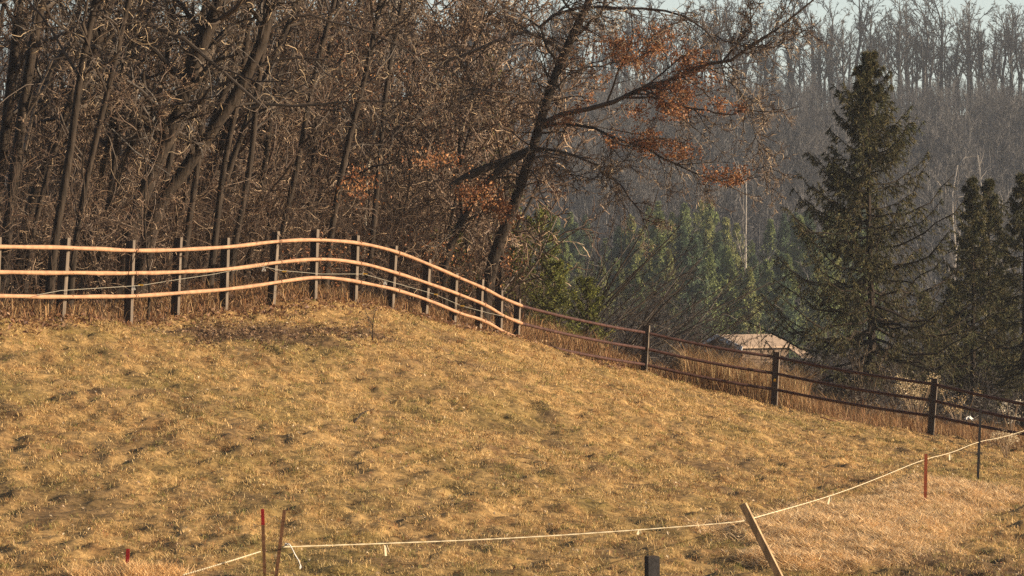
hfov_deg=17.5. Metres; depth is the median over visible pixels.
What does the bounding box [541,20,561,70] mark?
ridge tree
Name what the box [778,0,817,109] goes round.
ridge tree
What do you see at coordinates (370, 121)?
bare tree
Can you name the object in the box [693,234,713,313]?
spruce tree
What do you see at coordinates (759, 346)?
twiggy sapling
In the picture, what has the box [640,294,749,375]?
arching shrub
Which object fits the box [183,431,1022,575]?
fence rope
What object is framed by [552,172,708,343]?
arching shrub
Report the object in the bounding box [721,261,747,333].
spruce tree
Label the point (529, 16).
bare tree
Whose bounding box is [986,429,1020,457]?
seedhead plant
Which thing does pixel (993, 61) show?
ridge tree
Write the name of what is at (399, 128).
sapling
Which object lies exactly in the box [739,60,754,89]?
ridge tree
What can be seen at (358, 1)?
bare tree
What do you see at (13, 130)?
sapling
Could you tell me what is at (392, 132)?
sapling
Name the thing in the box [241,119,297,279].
sapling
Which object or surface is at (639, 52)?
ridge tree
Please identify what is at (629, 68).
ridge tree
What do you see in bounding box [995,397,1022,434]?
seedhead plant
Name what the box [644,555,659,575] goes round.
black post
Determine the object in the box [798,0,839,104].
ridge tree
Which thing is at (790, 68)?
ridge tree
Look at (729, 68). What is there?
ridge tree
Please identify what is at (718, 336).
arching shrub
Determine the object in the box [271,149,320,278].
sapling
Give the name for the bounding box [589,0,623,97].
ridge tree
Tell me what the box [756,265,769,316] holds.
spruce tree
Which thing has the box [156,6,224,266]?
bare tree
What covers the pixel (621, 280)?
spruce tree
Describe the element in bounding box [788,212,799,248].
spruce tree
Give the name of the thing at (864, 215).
spruce tree
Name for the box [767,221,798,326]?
spruce tree
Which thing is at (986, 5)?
sky
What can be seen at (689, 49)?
ridge tree
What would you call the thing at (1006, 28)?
ridge tree
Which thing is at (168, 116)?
sapling
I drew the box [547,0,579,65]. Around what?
ridge tree
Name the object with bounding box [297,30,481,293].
sapling
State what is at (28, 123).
sapling
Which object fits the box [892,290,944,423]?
spruce tree
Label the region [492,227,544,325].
evergreen shrub
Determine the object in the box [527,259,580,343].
evergreen shrub
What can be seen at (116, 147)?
bare tree
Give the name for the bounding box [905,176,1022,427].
spruce tree
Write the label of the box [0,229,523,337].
pole fence
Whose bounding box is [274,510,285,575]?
rusty stake
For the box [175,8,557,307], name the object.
brush
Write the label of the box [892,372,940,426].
seedhead plant
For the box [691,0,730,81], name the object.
ridge tree
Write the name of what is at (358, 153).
sapling
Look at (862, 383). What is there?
twiggy sapling
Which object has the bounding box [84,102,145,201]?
sapling
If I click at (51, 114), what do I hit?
sapling
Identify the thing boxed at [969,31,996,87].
ridge tree
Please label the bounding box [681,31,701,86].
ridge tree
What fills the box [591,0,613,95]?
ridge tree
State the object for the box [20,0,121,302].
bare tree
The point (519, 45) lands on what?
ridge tree
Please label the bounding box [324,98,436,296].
sapling
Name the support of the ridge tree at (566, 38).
on the ground at (150, 421)
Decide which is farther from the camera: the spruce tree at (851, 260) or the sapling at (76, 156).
the spruce tree at (851, 260)
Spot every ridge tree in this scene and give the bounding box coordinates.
[0,14,9,93]
[485,1,525,73]
[501,28,524,103]
[508,5,538,77]
[509,0,537,101]
[512,0,548,84]
[517,37,546,85]
[518,13,536,104]
[537,0,573,64]
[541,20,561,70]
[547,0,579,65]
[555,4,589,85]
[556,15,582,87]
[572,24,591,102]
[586,33,602,83]
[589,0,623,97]
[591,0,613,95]
[593,52,615,91]
[595,1,634,84]
[607,23,631,96]
[608,38,618,92]
[608,43,629,82]
[614,17,643,85]
[616,0,640,91]
[621,0,647,86]
[631,28,657,75]
[634,0,673,106]
[640,29,657,76]
[644,28,678,79]
[650,14,679,59]
[657,49,673,79]
[663,18,687,101]
[665,38,680,81]
[669,13,708,85]
[674,16,699,74]
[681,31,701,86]
[685,36,704,84]
[686,4,701,71]
[688,0,727,105]
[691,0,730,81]
[698,37,724,100]
[699,19,713,104]
[705,0,737,91]
[710,0,748,103]
[717,0,766,90]
[721,0,747,95]
[723,52,735,103]
[727,0,767,85]
[738,32,752,80]
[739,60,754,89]
[746,39,771,85]
[747,0,790,95]
[752,23,779,81]
[756,21,773,70]
[758,9,783,92]
[763,35,786,91]
[764,51,782,89]
[767,2,806,100]
[772,0,807,85]
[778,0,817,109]
[780,44,797,82]
[782,51,801,87]
[792,38,808,97]
[793,37,812,95]
[795,30,828,108]
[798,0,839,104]
[804,18,839,109]
[806,36,824,86]
[809,0,847,102]
[816,22,847,108]
[823,26,858,91]
[825,6,857,85]
[831,23,867,90]
[845,0,895,64]
[848,0,877,80]
[852,25,885,71]
[861,42,885,81]
[864,8,892,84]
[871,0,918,86]
[873,0,915,101]
[874,31,902,104]
[875,13,911,99]
[885,1,921,102]
[891,28,917,101]
[894,9,930,105]
[896,0,950,96]
[903,28,928,91]
[904,10,952,104]
[904,11,930,104]
[910,0,958,90]
[917,10,942,113]
[919,19,952,88]
[926,23,960,105]
[942,57,957,111]
[943,6,973,107]
[947,0,987,96]
[947,48,971,101]
[952,4,1001,87]
[953,13,976,112]
[954,0,982,80]
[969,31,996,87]
[970,32,987,111]
[973,12,1006,113]
[983,18,1022,89]
[985,32,1008,88]
[985,55,997,111]
[987,0,1020,97]
[987,0,1023,96]
[995,6,1022,93]
[995,34,1023,100]
[1010,20,1023,101]
[1016,29,1023,70]
[1017,10,1023,102]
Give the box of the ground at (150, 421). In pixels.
[0,105,1023,575]
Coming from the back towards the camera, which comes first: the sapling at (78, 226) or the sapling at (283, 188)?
the sapling at (283, 188)
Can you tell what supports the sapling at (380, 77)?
on the ground at (150, 421)
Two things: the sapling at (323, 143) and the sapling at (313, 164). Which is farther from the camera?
the sapling at (323, 143)
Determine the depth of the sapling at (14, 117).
74.84 m
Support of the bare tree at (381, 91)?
on the ground at (150, 421)
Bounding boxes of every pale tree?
[717,139,779,279]
[928,145,990,344]
[961,138,1010,354]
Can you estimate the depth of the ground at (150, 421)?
51.91 m
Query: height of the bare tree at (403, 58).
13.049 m
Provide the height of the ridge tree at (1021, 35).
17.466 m
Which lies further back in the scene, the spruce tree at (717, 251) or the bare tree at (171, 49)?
the spruce tree at (717, 251)
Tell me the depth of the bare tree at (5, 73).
110.31 m
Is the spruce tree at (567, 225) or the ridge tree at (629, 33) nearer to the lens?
the spruce tree at (567, 225)
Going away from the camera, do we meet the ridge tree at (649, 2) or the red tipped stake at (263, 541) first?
the red tipped stake at (263, 541)
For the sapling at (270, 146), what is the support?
on the ground at (150, 421)
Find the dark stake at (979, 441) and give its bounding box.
[977,408,981,478]
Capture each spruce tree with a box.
[528,223,538,312]
[532,215,566,303]
[533,212,560,274]
[538,243,565,311]
[557,240,579,313]
[558,252,576,283]
[563,212,583,273]
[567,222,588,279]
[572,262,585,315]
[580,215,595,268]
[584,261,594,297]
[591,260,616,330]
[593,266,615,346]
[601,239,611,280]
[606,230,625,274]
[608,226,632,303]
[608,259,630,319]
[610,213,640,289]
[611,268,632,338]
[621,264,647,335]
[626,241,648,326]
[627,240,656,328]
[629,228,651,296]
[640,206,653,268]
[641,234,668,340]
[647,211,668,269]
[650,248,682,354]
[653,200,665,237]
[658,225,699,345]
[658,240,695,348]
[666,212,675,243]
[666,221,676,258]
[669,232,683,321]
[672,234,716,357]
[673,203,696,239]
[691,200,705,235]
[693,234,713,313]
[694,248,729,339]
[698,200,720,246]
[699,216,715,299]
[709,243,736,331]
[709,244,742,333]
[711,232,738,292]
[718,216,738,272]
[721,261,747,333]
[729,267,765,333]
[730,223,748,272]
[731,48,1021,425]
[731,268,743,323]
[737,268,758,332]
[742,253,768,330]
[744,239,759,300]
[750,259,783,336]
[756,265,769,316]
[759,219,778,298]
[761,252,802,362]
[765,233,778,288]
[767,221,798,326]
[773,253,809,356]
[774,213,789,271]
[784,215,811,329]
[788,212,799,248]
[795,209,821,327]
[797,253,833,353]
[804,246,824,337]
[807,253,844,354]
[809,223,849,328]
[813,253,852,348]
[825,207,867,330]
[843,216,866,330]
[844,232,887,343]
[854,204,874,287]
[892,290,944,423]
[900,176,1023,427]
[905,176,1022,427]
[920,277,983,418]
[953,172,1023,430]
[961,281,1021,422]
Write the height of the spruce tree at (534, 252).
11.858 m
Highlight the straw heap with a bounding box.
[61,558,199,575]
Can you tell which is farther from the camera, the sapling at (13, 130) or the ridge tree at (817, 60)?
the ridge tree at (817, 60)
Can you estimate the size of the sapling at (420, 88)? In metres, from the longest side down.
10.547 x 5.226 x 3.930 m
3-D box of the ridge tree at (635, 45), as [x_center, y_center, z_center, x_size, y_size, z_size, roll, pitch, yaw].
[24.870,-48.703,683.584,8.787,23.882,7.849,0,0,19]
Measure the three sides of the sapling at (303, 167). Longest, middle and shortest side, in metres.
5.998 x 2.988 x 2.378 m
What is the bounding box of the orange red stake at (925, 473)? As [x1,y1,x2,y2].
[924,454,927,500]
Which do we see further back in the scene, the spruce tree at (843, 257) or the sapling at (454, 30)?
the spruce tree at (843, 257)
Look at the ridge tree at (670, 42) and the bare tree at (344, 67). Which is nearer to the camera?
the bare tree at (344, 67)
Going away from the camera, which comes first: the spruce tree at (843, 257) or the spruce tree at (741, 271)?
the spruce tree at (741, 271)
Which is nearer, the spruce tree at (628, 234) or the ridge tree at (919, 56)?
the spruce tree at (628, 234)
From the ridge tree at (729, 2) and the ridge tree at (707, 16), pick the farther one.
the ridge tree at (729, 2)
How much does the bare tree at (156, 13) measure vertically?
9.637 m
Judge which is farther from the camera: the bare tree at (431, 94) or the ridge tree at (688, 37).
the ridge tree at (688, 37)
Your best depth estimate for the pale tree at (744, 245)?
320.00 m
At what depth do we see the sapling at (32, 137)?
83.86 m
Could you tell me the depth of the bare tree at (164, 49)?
106.21 m
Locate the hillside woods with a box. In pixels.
[3,66,1023,346]
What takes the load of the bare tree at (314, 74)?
on the ground at (150, 421)
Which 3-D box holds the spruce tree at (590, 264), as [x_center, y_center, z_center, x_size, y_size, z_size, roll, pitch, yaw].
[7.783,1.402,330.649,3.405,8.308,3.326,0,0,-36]
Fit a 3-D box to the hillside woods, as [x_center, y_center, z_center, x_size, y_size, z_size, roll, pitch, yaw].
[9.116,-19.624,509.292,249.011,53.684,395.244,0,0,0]
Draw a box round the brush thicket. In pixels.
[0,128,571,327]
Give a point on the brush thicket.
(266, 249)
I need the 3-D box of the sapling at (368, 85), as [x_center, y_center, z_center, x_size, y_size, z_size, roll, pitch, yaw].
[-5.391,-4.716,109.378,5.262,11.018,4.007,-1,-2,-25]
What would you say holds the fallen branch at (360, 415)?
on the ground at (150, 421)
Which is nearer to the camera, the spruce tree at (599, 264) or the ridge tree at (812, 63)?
the spruce tree at (599, 264)
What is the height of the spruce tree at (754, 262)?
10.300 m
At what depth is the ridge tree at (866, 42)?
671.58 m
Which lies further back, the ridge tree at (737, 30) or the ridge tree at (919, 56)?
the ridge tree at (919, 56)
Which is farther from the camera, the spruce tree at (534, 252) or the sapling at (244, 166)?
the spruce tree at (534, 252)
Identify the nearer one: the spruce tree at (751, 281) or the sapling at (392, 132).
the sapling at (392, 132)
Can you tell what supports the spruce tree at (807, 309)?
on the ground at (150, 421)
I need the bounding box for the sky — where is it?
[0,0,1023,114]
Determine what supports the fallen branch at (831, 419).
on the ground at (150, 421)
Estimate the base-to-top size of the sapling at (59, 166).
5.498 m
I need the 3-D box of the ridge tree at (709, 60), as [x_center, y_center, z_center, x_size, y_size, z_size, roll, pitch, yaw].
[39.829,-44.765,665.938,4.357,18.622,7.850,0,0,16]
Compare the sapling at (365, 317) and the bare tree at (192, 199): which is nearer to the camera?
the sapling at (365, 317)
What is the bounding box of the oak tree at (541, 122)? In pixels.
[350,0,835,323]
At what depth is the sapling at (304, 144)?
90.25 m
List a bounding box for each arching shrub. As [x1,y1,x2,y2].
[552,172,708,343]
[605,215,802,367]
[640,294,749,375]
[664,278,783,374]
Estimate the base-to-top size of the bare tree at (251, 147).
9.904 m
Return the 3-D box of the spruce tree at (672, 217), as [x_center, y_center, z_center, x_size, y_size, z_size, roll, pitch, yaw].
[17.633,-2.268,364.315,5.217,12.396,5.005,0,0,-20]
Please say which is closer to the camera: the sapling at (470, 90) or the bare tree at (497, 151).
the sapling at (470, 90)
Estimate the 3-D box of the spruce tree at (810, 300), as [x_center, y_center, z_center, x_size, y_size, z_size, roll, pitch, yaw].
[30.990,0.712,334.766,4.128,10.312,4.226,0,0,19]
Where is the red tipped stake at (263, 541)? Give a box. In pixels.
[261,509,265,575]
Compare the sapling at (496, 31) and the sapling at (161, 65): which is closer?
the sapling at (161, 65)
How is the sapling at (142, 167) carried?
on the ground at (150, 421)
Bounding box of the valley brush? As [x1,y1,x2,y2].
[509,245,1023,431]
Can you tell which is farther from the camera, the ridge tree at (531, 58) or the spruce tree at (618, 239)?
the ridge tree at (531, 58)
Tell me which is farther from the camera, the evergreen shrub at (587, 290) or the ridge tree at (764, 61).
the ridge tree at (764, 61)
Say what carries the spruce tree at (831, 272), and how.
on the ground at (150, 421)
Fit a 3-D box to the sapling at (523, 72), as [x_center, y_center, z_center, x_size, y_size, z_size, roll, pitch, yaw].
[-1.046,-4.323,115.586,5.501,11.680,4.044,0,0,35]
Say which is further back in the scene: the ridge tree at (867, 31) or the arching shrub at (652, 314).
the ridge tree at (867, 31)
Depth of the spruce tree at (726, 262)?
303.50 m
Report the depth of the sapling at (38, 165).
82.70 m
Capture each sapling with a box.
[0,1,77,249]
[0,15,75,230]
[0,57,77,213]
[0,69,85,259]
[1,51,112,286]
[1,67,60,252]
[10,124,47,278]
[11,122,83,287]
[13,106,107,299]
[17,75,89,262]
[18,98,115,306]
[28,100,125,252]
[29,57,147,216]
[32,19,140,275]
[34,60,158,278]
[41,97,120,231]
[63,80,139,276]
[83,64,201,319]
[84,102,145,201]
[102,123,182,275]
[104,60,179,254]
[106,121,182,269]
[117,8,215,244]
[117,130,157,252]
[121,22,210,247]
[123,63,185,267]
[126,69,200,241]
[133,29,260,290]
[152,58,256,280]
[163,159,220,275]
[167,33,254,254]
[167,165,232,273]
[187,158,243,264]
[196,91,278,281]
[204,74,299,263]
[211,133,301,280]
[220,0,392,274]
[234,128,327,274]
[239,87,307,230]
[240,1,378,283]
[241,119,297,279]
[243,78,337,282]
[249,135,307,271]
[255,83,341,270]
[258,45,371,259]
[268,1,414,294]
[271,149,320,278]
[274,1,405,287]
[278,0,415,254]
[282,134,342,286]
[292,2,440,292]
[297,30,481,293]
[297,91,378,288]
[309,2,429,273]
[310,131,368,288]
[315,109,403,299]
[320,38,483,261]
[323,122,399,247]
[323,124,409,252]
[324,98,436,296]
[331,1,488,289]
[331,165,402,290]
[342,81,479,300]
[343,0,414,207]
[345,42,491,300]
[346,134,422,236]
[347,110,424,294]
[350,31,500,248]
[353,134,418,254]
[357,0,463,293]
[361,306,376,340]
[364,159,423,271]
[378,175,430,299]
[379,149,424,265]
[381,0,498,291]
[384,0,547,312]
[393,46,463,269]
[396,3,566,264]
[398,0,553,305]
[403,54,566,318]
[403,70,511,283]
[404,0,608,315]
[405,0,535,243]
[418,177,506,288]
[418,186,490,290]
[422,62,534,282]
[444,2,559,290]
[446,0,620,313]
[450,0,579,308]
[459,156,504,312]
[463,209,501,295]
[484,231,523,304]
[728,315,779,372]
[840,336,901,412]
[874,350,920,418]
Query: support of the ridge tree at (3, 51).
on the ground at (150, 421)
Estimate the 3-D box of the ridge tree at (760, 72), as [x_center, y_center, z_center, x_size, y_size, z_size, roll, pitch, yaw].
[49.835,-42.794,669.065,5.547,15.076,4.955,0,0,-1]
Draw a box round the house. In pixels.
[700,334,804,373]
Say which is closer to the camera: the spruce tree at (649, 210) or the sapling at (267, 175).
the sapling at (267, 175)
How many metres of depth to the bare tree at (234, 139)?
83.41 m
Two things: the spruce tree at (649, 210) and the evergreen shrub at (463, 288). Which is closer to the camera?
the evergreen shrub at (463, 288)
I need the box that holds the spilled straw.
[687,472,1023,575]
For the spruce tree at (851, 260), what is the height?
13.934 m
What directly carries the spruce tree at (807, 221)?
on the ground at (150, 421)
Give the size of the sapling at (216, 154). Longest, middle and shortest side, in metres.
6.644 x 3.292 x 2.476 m
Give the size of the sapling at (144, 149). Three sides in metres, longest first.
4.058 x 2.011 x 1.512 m
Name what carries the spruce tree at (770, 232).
on the ground at (150, 421)
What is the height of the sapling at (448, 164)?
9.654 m
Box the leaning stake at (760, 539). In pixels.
[740,502,782,575]
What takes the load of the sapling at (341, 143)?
on the ground at (150, 421)
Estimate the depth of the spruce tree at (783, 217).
385.40 m
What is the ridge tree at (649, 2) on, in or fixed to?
on the ground at (150, 421)
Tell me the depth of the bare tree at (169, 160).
74.27 m
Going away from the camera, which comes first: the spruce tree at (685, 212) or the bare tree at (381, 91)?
the bare tree at (381, 91)
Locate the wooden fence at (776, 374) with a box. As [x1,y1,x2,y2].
[521,305,1023,435]
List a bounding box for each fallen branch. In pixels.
[353,409,373,423]
[820,416,849,420]
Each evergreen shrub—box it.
[416,224,484,312]
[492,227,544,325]
[509,204,579,329]
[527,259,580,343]
[564,275,617,346]
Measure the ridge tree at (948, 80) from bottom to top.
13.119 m
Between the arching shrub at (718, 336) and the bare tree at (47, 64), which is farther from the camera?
the arching shrub at (718, 336)
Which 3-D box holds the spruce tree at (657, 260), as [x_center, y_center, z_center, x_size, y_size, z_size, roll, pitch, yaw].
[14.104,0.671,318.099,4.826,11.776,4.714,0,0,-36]
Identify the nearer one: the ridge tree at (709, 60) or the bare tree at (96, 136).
the bare tree at (96, 136)
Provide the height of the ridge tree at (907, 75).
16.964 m
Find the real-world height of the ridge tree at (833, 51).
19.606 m
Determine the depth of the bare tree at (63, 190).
65.76 m
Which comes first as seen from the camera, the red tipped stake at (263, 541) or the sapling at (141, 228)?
the red tipped stake at (263, 541)
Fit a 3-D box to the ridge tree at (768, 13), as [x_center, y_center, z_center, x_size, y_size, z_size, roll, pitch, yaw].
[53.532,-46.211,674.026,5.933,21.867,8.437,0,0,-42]
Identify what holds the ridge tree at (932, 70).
on the ground at (150, 421)
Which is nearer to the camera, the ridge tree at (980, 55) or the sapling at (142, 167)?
the sapling at (142, 167)
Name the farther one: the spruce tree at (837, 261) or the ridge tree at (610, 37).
the ridge tree at (610, 37)
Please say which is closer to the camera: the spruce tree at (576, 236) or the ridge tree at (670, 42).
the spruce tree at (576, 236)
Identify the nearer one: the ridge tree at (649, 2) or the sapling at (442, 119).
the sapling at (442, 119)
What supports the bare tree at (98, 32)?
on the ground at (150, 421)
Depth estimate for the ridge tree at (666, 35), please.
667.59 m
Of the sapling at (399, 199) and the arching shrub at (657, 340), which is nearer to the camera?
the sapling at (399, 199)
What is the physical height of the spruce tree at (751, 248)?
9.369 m
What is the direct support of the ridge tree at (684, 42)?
on the ground at (150, 421)
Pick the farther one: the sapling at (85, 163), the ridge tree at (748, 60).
the ridge tree at (748, 60)
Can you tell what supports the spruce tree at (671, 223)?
on the ground at (150, 421)
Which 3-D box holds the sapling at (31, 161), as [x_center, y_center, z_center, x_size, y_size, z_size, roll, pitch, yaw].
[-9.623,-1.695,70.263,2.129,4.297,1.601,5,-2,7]
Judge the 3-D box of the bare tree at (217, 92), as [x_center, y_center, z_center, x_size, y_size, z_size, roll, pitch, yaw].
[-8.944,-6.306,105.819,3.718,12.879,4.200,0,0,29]
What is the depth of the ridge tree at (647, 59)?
652.73 m
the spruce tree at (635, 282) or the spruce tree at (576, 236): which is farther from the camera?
the spruce tree at (576, 236)
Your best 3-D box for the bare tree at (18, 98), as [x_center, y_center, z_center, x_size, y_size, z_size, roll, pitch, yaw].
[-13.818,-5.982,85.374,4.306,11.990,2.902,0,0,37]
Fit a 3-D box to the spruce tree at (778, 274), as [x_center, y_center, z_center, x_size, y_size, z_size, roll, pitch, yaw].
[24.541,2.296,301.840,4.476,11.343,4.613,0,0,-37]
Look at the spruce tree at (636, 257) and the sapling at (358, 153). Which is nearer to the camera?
the sapling at (358, 153)
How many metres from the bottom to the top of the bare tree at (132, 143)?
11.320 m
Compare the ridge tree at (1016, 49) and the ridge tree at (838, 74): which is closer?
the ridge tree at (1016, 49)
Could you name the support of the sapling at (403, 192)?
on the ground at (150, 421)
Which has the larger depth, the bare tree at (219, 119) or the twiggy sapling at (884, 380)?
the twiggy sapling at (884, 380)
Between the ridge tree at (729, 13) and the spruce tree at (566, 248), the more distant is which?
the ridge tree at (729, 13)
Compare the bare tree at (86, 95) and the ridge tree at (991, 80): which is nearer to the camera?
the bare tree at (86, 95)
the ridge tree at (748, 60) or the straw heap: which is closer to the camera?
the straw heap
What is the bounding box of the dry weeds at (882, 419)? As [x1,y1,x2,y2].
[0,273,1023,448]
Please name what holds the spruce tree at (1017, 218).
on the ground at (150, 421)
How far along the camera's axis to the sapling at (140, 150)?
81.26 m
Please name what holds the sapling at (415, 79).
on the ground at (150, 421)
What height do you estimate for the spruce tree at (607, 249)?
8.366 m
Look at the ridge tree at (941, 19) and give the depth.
677.28 m
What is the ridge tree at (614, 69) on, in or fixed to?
on the ground at (150, 421)
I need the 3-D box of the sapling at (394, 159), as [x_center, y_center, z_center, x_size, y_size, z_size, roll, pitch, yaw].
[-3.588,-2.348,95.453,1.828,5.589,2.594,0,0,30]
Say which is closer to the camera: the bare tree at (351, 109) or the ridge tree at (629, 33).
the bare tree at (351, 109)
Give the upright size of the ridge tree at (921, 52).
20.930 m
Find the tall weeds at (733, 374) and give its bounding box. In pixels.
[663,339,826,410]
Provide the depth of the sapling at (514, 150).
108.46 m
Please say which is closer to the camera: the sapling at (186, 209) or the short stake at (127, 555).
the short stake at (127, 555)
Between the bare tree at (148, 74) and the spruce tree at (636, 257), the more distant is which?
the spruce tree at (636, 257)
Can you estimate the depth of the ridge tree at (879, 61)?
637.01 m
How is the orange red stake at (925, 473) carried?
on the ground at (150, 421)
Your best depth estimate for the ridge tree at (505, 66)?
661.29 m
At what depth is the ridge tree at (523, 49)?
681.88 m
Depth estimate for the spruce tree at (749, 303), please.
316.06 m
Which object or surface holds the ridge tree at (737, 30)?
on the ground at (150, 421)
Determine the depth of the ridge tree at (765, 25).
652.25 m
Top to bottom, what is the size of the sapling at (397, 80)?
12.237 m
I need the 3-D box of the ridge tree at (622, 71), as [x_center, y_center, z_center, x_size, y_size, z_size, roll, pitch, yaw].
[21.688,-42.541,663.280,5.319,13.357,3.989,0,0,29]
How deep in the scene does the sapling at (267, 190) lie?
88.92 m
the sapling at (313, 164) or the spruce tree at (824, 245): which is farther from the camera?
the spruce tree at (824, 245)
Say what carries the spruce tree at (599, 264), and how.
on the ground at (150, 421)
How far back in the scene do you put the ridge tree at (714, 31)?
649.44 m
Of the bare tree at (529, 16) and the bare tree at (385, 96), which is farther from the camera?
the bare tree at (529, 16)
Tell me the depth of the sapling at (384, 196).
101.73 m
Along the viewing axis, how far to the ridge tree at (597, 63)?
687.55 m
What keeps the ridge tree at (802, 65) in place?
on the ground at (150, 421)
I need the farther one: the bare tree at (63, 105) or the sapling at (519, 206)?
the sapling at (519, 206)
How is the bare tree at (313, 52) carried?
on the ground at (150, 421)
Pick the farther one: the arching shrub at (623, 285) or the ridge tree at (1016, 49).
the ridge tree at (1016, 49)
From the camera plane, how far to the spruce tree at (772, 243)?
372.21 m
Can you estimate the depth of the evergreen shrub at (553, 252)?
96.86 m
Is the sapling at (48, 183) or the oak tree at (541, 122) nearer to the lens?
the sapling at (48, 183)
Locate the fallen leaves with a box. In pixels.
[0,276,1023,575]
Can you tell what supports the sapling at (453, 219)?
on the ground at (150, 421)
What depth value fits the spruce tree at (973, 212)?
117.75 m
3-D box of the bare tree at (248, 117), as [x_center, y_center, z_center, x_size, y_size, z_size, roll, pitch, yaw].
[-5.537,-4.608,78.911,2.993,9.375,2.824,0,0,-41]
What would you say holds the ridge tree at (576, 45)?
on the ground at (150, 421)
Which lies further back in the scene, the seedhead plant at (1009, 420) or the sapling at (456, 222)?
the sapling at (456, 222)
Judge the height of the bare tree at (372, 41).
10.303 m
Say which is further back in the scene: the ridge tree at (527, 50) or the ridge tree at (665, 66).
the ridge tree at (665, 66)
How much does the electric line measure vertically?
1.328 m
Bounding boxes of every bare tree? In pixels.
[0,0,31,163]
[0,0,55,151]
[0,0,68,223]
[0,0,151,309]
[0,0,324,300]
[0,1,57,169]
[0,1,61,244]
[0,1,82,209]
[0,22,18,141]
[2,1,69,179]
[3,0,111,257]
[5,0,89,180]
[9,0,208,298]
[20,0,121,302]
[22,0,161,284]
[29,0,146,312]
[32,0,164,275]
[34,1,156,291]
[53,0,122,194]
[56,0,155,270]
[69,0,172,218]
[74,0,191,270]
[78,0,246,269]
[84,0,343,304]
[90,0,171,269]
[92,0,218,299]
[99,2,197,275]
[103,0,228,289]
[124,1,199,191]
[130,0,447,299]
[132,0,197,182]
[137,0,239,290]
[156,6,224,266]
[159,0,305,286]
[170,0,321,279]
[175,1,280,222]
[176,0,322,280]
[190,2,283,277]
[197,7,260,280]
[198,0,339,281]
[205,0,264,294]
[213,0,305,283]
[240,0,344,284]
[249,0,369,282]
[275,0,382,274]
[279,0,343,276]
[287,0,394,286]
[288,1,388,247]
[295,0,394,235]
[307,0,448,286]
[321,0,429,291]
[324,0,428,297]
[343,0,423,292]
[349,12,407,224]
[365,0,453,210]
[372,0,505,255]
[416,0,557,301]
[424,71,468,235]
[460,35,544,285]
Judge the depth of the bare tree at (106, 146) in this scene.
73.94 m
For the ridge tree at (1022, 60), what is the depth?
669.24 m
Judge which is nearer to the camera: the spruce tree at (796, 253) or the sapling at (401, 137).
the sapling at (401, 137)
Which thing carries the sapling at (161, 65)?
on the ground at (150, 421)
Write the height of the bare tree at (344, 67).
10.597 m
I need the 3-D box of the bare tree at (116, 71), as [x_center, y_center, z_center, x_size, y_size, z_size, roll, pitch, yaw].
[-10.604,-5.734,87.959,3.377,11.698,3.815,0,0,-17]
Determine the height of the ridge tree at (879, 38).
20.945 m
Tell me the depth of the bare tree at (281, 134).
87.27 m
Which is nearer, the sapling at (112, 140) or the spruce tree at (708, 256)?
the sapling at (112, 140)
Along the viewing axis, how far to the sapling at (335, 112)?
95.32 m
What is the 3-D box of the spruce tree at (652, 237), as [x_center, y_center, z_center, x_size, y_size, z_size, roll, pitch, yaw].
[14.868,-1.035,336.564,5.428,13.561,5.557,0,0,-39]
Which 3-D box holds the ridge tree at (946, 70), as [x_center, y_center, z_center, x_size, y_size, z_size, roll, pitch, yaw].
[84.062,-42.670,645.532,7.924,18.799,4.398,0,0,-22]
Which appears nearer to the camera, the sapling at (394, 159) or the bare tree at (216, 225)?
the bare tree at (216, 225)
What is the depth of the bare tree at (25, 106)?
69.85 m
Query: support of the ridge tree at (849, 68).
on the ground at (150, 421)
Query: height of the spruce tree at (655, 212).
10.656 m
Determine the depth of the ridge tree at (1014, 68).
642.62 m
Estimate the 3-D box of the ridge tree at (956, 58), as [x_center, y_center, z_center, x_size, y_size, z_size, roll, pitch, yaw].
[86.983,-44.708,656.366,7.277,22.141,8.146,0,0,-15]
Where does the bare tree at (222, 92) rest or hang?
on the ground at (150, 421)
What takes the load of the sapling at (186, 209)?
on the ground at (150, 421)
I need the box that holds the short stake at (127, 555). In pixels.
[126,549,129,564]
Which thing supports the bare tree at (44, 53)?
on the ground at (150, 421)
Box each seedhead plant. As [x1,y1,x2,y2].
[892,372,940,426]
[938,388,981,430]
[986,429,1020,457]
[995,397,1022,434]
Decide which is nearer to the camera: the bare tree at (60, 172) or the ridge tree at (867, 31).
the bare tree at (60, 172)
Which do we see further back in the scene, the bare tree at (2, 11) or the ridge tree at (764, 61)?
the ridge tree at (764, 61)
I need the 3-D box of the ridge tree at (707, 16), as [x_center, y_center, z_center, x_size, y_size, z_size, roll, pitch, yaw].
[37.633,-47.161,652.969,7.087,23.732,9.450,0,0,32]
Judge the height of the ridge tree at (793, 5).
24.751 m
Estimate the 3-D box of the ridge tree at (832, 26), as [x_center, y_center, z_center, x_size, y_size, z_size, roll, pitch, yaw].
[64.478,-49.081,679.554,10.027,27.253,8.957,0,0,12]
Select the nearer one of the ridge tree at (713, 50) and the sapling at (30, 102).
the sapling at (30, 102)
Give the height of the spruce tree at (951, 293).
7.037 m
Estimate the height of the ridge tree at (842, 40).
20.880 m
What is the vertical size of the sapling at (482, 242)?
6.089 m
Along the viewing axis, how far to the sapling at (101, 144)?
80.59 m
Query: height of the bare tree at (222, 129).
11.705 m
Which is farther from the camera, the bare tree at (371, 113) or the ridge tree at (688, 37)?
the ridge tree at (688, 37)
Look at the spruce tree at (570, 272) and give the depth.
330.66 m

